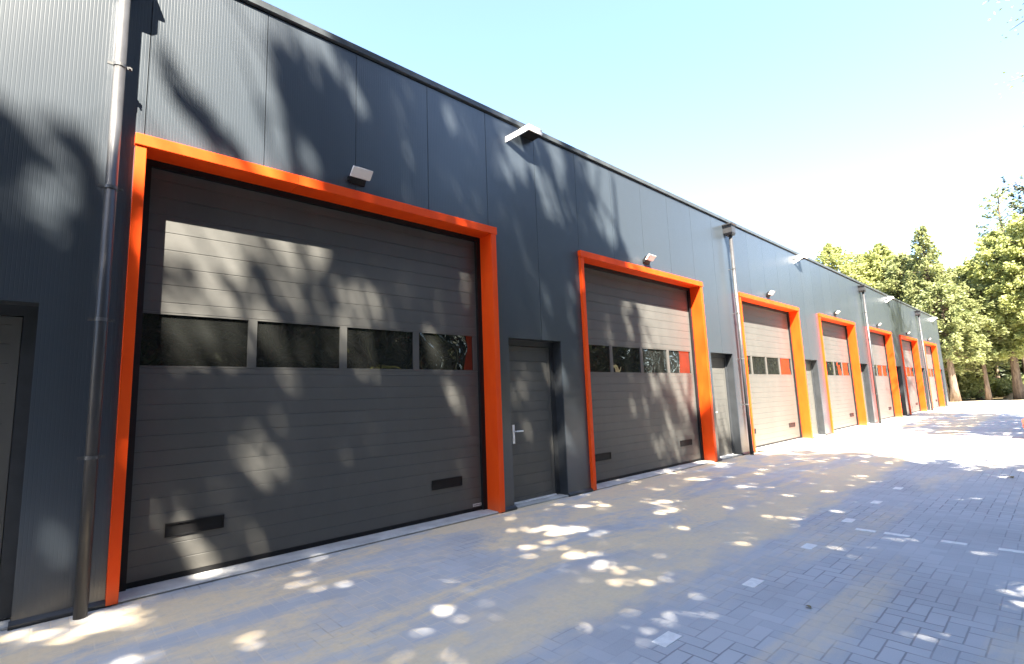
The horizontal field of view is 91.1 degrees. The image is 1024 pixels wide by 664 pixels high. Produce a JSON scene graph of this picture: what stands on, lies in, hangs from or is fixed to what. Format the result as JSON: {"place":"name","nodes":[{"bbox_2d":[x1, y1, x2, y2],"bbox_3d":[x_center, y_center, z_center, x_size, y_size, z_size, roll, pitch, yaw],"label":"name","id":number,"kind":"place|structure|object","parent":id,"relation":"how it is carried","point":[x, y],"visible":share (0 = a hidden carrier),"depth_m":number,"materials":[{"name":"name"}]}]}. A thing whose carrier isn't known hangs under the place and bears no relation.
{"place":"outdoors","nodes":[
{"label":"outdoors","id":0,"kind":"place"},
{"bbox_2d":[0,400,1023,663],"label":"yard","id":1,"kind":"structure","parent":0,"point":[630,572],"depth_m":4.09,"materials":[{"name":"concrete"}]},
{"bbox_2d":[0,0,949,630],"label":"warehouse","id":2,"kind":"structure","parent":1,"relation":"on","point":[458,308],"depth_m":5.68,"materials":[{"name":"grey metal"}]},
{"bbox_2d":[0,304,37,630],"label":"side door","id":3,"kind":"structure","parent":2,"relation":"in","point":[11,316],"depth_m":3.87,"materials":[{"name":"grey paint"}]},
{"bbox_2d":[72,0,131,619],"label":"downpipe","id":4,"kind":"object","parent":2,"relation":"attached to","point":[92,456],"visible":1,"depth_m":4.03,"materials":[{"name":"grey metal"}]},
{"bbox_2d":[126,168,481,588],"bbox_3d":[-1.920,0.381,5.811,4.006,3.870,0.056,5,-10,-42],"label":"garage door","id":5,"kind":"structure","parent":2,"relation":"in","point":[260,456],"depth_m":5.37,"materials":[{"name":"grey paint"}]},
{"bbox_2d":[347,165,372,186],"bbox_3d":[-1.765,-1.809,5.846,0.243,0.156,0.171,5,-10,-42],"label":"door lamp","id":6,"kind":"object","parent":2,"relation":"attached to","point":[359,176],"visible":1,"depth_m":5.83,"materials":[{"name":"white metal"}]},
{"bbox_2d":[505,124,541,141],"bbox_3d":[0.189,-3.056,7.814,0.595,0.323,0.230,5,-10,-42],"label":"floodlight","id":7,"kind":"object","parent":2,"relation":"attached to","point":[530,132],"visible":1,"depth_m":7.82,"materials":[{"name":"white metal"}]},
{"bbox_2d":[508,339,568,508],"bbox_3d":[0.275,1.317,7.583,1.118,2.378,0.410,5,-10,-42],"label":"side door","id":8,"kind":"structure","parent":2,"relation":"in","point":[531,363],"depth_m":7.61,"materials":[{"name":"grey paint"}]},
{"bbox_2d":[584,268,700,483],"bbox_3d":[2.585,0.760,9.896,4.068,3.870,0.056,5,-10,-42],"label":"garage door","id":9,"kind":"structure","parent":2,"relation":"in","point":[646,422],"depth_m":9.76,"materials":[{"name":"grey paint"}]},
{"bbox_2d":[643,254,655,264],"bbox_3d":[2.715,-1.432,9.909,0.243,0.156,0.171,5,-10,-42],"label":"door lamp","id":10,"kind":"object","parent":2,"relation":"attached to","point":[649,258],"visible":1,"depth_m":9.89,"materials":[{"name":"white metal"}]},
{"bbox_2d":[711,354,741,459],"bbox_3d":[4.805,1.697,11.690,1.118,2.378,0.410,5,-10,-42],"label":"side door","id":11,"kind":"structure","parent":2,"relation":"in","point":[725,439],"depth_m":11.81,"materials":[{"name":"grey paint"}]},
{"bbox_2d":[722,222,753,454],"bbox_3d":[5.535,0.101,12.188,0.270,5.625,0.253,5,-10,-42],"label":"downpipe","id":12,"kind":"object","parent":2,"relation":"attached to","point":[729,231],"visible":1,"depth_m":12.19,"materials":[{"name":"grey metal"}]},
{"bbox_2d":[766,290,774,297],"bbox_3d":[7.196,-1.056,13.971,0.243,0.156,0.171,5,-10,-42],"label":"door lamp","id":13,"kind":"object","parent":2,"relation":"attached to","point":[770,293],"visible":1,"depth_m":13.94,"materials":[{"name":"white metal"}]},
{"bbox_2d":[742,304,799,447],"bbox_3d":[7.130,1.142,14.016,4.006,3.870,0.056,5,-10,-42],"label":"garage door","id":14,"kind":"structure","parent":2,"relation":"in","point":[769,360],"depth_m":14.10,"materials":[{"name":"grey paint"}]},
{"bbox_2d":[793,254,806,262],"bbox_3d":[9.158,-2.302,15.945,0.595,0.323,0.230,5,-10,-42],"label":"floodlight","id":15,"kind":"object","parent":2,"relation":"attached to","point":[801,257],"visible":1,"depth_m":15.90,"materials":[{"name":"white metal"}]},
{"bbox_2d":[805,360,825,437],"bbox_3d":[9.326,2.077,15.789,1.118,2.378,0.410,5,-10,-42],"label":"side door","id":16,"kind":"structure","parent":2,"relation":"in","point":[809,372],"depth_m":15.99,"materials":[{"name":"grey paint"}]},
{"bbox_2d":[821,322,856,429],"bbox_3d":[11.655,1.522,18.119,4.006,3.870,0.056,5,-10,-42],"label":"garage door","id":17,"kind":"structure","parent":2,"relation":"in","point":[834,337],"depth_m":18.37,"materials":[{"name":"grey paint"}]},
{"bbox_2d":[860,364,874,424],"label":"side door","id":18,"kind":"structure","parent":2,"relation":"in","point":[861,366],"depth_m":20.16,"materials":[{"name":"grey paint"}]},
{"bbox_2d":[858,284,881,423],"bbox_3d":[14.556,0.859,20.367,0.270,5.625,0.253,5,-10,-42],"label":"downpipe","id":19,"kind":"object","parent":2,"relation":"attached to","point":[862,289],"visible":1,"depth_m":20.37,"materials":[{"name":"grey metal"}]},
{"bbox_2d":[870,334,893,419],"bbox_3d":[16.181,1.902,22.221,4.006,3.870,0.056,5,-10,-42],"label":"garage door","id":20,"kind":"structure","parent":2,"relation":"in","point":[877,342],"depth_m":22.66,"materials":[{"name":"grey paint"}]},
{"bbox_2d":[902,341,919,412],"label":"garage door","id":21,"kind":"structure","parent":2,"relation":"in","point":[912,389],"depth_m":26.86,"materials":[{"name":"grey paint"}]},
{"bbox_2d":[915,310,932,410],"bbox_3d":[23.156,1.582,28.163,0.270,5.625,0.253,5,-10,-42],"label":"downpipe","id":22,"kind":"object","parent":2,"relation":"attached to","point":[918,313],"visible":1,"depth_m":28.16,"materials":[{"name":"grey metal"}]},
{"bbox_2d":[925,346,938,407],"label":"garage door","id":23,"kind":"structure","parent":2,"relation":"in","point":[927,349],"depth_m":31.09,"materials":[{"name":"grey paint"}]},
{"bbox_2d":[652,631,681,646],"bbox_3d":[0.957,1.901,3.095,0.195,0.024,0.100,5,-10,-42],"label":"white paver","id":24,"kind":"object","parent":1,"relation":"on","point":[667,638],"visible":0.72,"depth_m":3.09,"materials":[{"name":"white concrete"}]},
{"bbox_2d":[742,578,763,587],"bbox_3d":[1.897,1.980,3.947,0.195,0.024,0.100,5,-10,-42],"label":"white paver","id":25,"kind":"object","parent":1,"relation":"on","point":[753,582],"visible":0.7,"depth_m":3.94,"materials":[{"name":"white concrete"}]},
{"bbox_2d":[800,543,817,549],"bbox_3d":[2.841,2.060,4.803,0.195,0.024,0.100,5,-10,-42],"label":"white paver","id":26,"kind":"object","parent":1,"relation":"on","point":[809,546],"visible":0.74,"depth_m":4.79,"materials":[{"name":"white concrete"}]},
{"bbox_2d":[841,518,855,522],"bbox_3d":[3.811,2.141,5.682,0.195,0.024,0.100,5,-10,-42],"label":"white paver","id":27,"kind":"object","parent":1,"relation":"on","point":[849,520],"visible":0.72,"depth_m":5.67,"materials":[{"name":"white concrete"}]},
{"bbox_2d":[855,528,875,532],"bbox_3d":[3.711,2.089,5.268,0.075,0.024,0.180,5,-10,-42],"label":"white paver","id":28,"kind":"object","parent":1,"relation":"on","point":[867,530],"visible":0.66,"depth_m":5.25,"materials":[{"name":"white concrete"}]},
{"bbox_2d":[883,532,909,536],"bbox_3d":[3.889,2.057,5.074,0.075,0.024,0.210,5,-10,-42],"label":"white paver","id":29,"kind":"object","parent":1,"relation":"on","point":[896,534],"visible":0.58,"depth_m":5.07,"materials":[{"name":"white concrete"}]},
{"bbox_2d":[940,540,967,544],"bbox_3d":[4.185,2.003,4.753,0.075,0.024,0.190,5,-10,-42],"label":"white paver","id":30,"kind":"object","parent":1,"relation":"on","point":[954,542],"visible":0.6,"depth_m":4.75,"materials":[{"name":"white concrete"}]},
{"bbox_2d":[998,548,1023,552],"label":"white paver","id":31,"kind":"object","parent":1,"relation":"on","point":[1012,550],"visible":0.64,"depth_m":4.46,"materials":[{"name":"white concrete"}]},
{"bbox_2d":[263,0,1023,271],"label":"sky","id":32,"kind":"structure","parent":0,"point":[802,125],"materials":[{"name":"blue"}]},
{"bbox_2d":[962,394,1005,400],"bbox_3d":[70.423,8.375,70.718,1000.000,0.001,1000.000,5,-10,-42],"label":"ground","id":33,"kind":"structure","parent":0,"point":[995,398],"depth_m":44.22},
{"bbox_2d":[815,242,875,288],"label":"conifer","id":34,"kind":"object","parent":33,"relation":"on","point":[830,253],"visible":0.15,"depth_m":49.09,"materials":[{"name":"green plant"}]},
{"bbox_2d":[843,253,863,274],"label":"conifer","id":35,"kind":"object","parent":33,"relation":"on","point":[857,256],"depth_m":52.70,"materials":[{"name":"green plant"}]},
{"bbox_2d":[853,242,907,297],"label":"conifer","id":36,"kind":"object","parent":33,"relation":"on","point":[875,257],"visible":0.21,"depth_m":47.50,"materials":[{"name":"green plant"}]},
{"bbox_2d":[876,252,963,378],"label":"conifer","id":37,"kind":"object","parent":33,"relation":"on","point":[893,271],"visible":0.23,"depth_m":44.52,"materials":[{"name":"green plant"}]},
{"bbox_2d":[899,225,986,401],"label":"conifer","id":38,"kind":"object","parent":33,"relation":"on","point":[924,245],"visible":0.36,"depth_m":42.34,"materials":[{"name":"green plant"}]},
{"bbox_2d":[912,281,986,401],"bbox_3d":[34.666,0.755,40.289,5.558,9.832,5.381,5,-10,-42],"label":"conifer","id":39,"kind":"object","parent":33,"relation":"on","point":[966,321],"visible":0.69,"depth_m":39.28,"materials":[{"name":"plant"}]},
{"bbox_2d":[946,375,981,398],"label":"shrub","id":40,"kind":"object","parent":33,"relation":"on","point":[967,392],"visible":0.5,"depth_m":42.59,"materials":[{"name":"green plant"}]},
{"bbox_2d":[945,267,1009,399],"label":"conifer","id":41,"kind":"object","parent":33,"relation":"on","point":[959,277],"visible":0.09,"depth_m":42.74,"materials":[{"name":"green plant"}]},
{"bbox_2d":[947,278,1016,400],"bbox_3d":[37.767,0.566,40.756,4.821,10.100,4.693,5,-10,-42],"label":"conifer","id":42,"kind":"object","parent":33,"relation":"on","point":[990,355],"visible":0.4,"depth_m":39.73,"materials":[{"name":"plant"}]},
{"bbox_2d":[958,369,1010,399],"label":"shrub","id":43,"kind":"object","parent":33,"relation":"on","point":[995,392],"visible":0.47,"depth_m":42.46,"materials":[{"name":"green plant"}]},
{"bbox_2d":[956,229,1023,399],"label":"broad tree","id":44,"kind":"object","parent":33,"relation":"on","point":[976,268],"visible":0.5,"depth_m":39.74,"materials":[{"name":"green plant"}]},
{"bbox_2d":[957,332,1022,396],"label":"forest","id":45,"kind":"object","parent":33,"relation":"on","point":[1003,374],"depth_m":47.49,"materials":[{"name":"green plant"}]},
{"bbox_2d":[969,187,1023,373],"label":"pine","id":46,"kind":"object","parent":33,"relation":"on","point":[1001,224],"visible":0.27,"depth_m":45.89,"materials":[{"name":"green plant"}]},
{"bbox_2d":[982,0,1023,239],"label":"larch","id":47,"kind":"object","parent":33,"relation":"on","point":[1021,175],"visible":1,"depth_m":18.60,"materials":[{"name":"green plant"}]},
{"bbox_2d":[987,212,1023,358],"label":"broad tree","id":48,"kind":"object","parent":33,"relation":"on","point":[1015,245],"visible":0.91,"depth_m":38.50,"materials":[{"name":"green plant"}]},
{"bbox_2d":[1003,392,1012,399],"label":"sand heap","id":49,"kind":"object","parent":33,"relation":"on","point":[1009,397],"visible":0.28,"depth_m":41.16,"materials":[{"name":"beige sand"}]},
{"bbox_2d":[994,375,1023,396],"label":"shrub","id":50,"kind":"object","parent":33,"relation":"on","point":[1008,391],"visible":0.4,"depth_m":42.23,"materials":[{"name":"green plant"}]},
{"bbox_2d":[1000,176,1023,214],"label":"pine","id":51,"kind":"object","parent":33,"relation":"on","point":[1017,188],"visible":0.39,"depth_m":42.78,"materials":[{"name":"green plant"}]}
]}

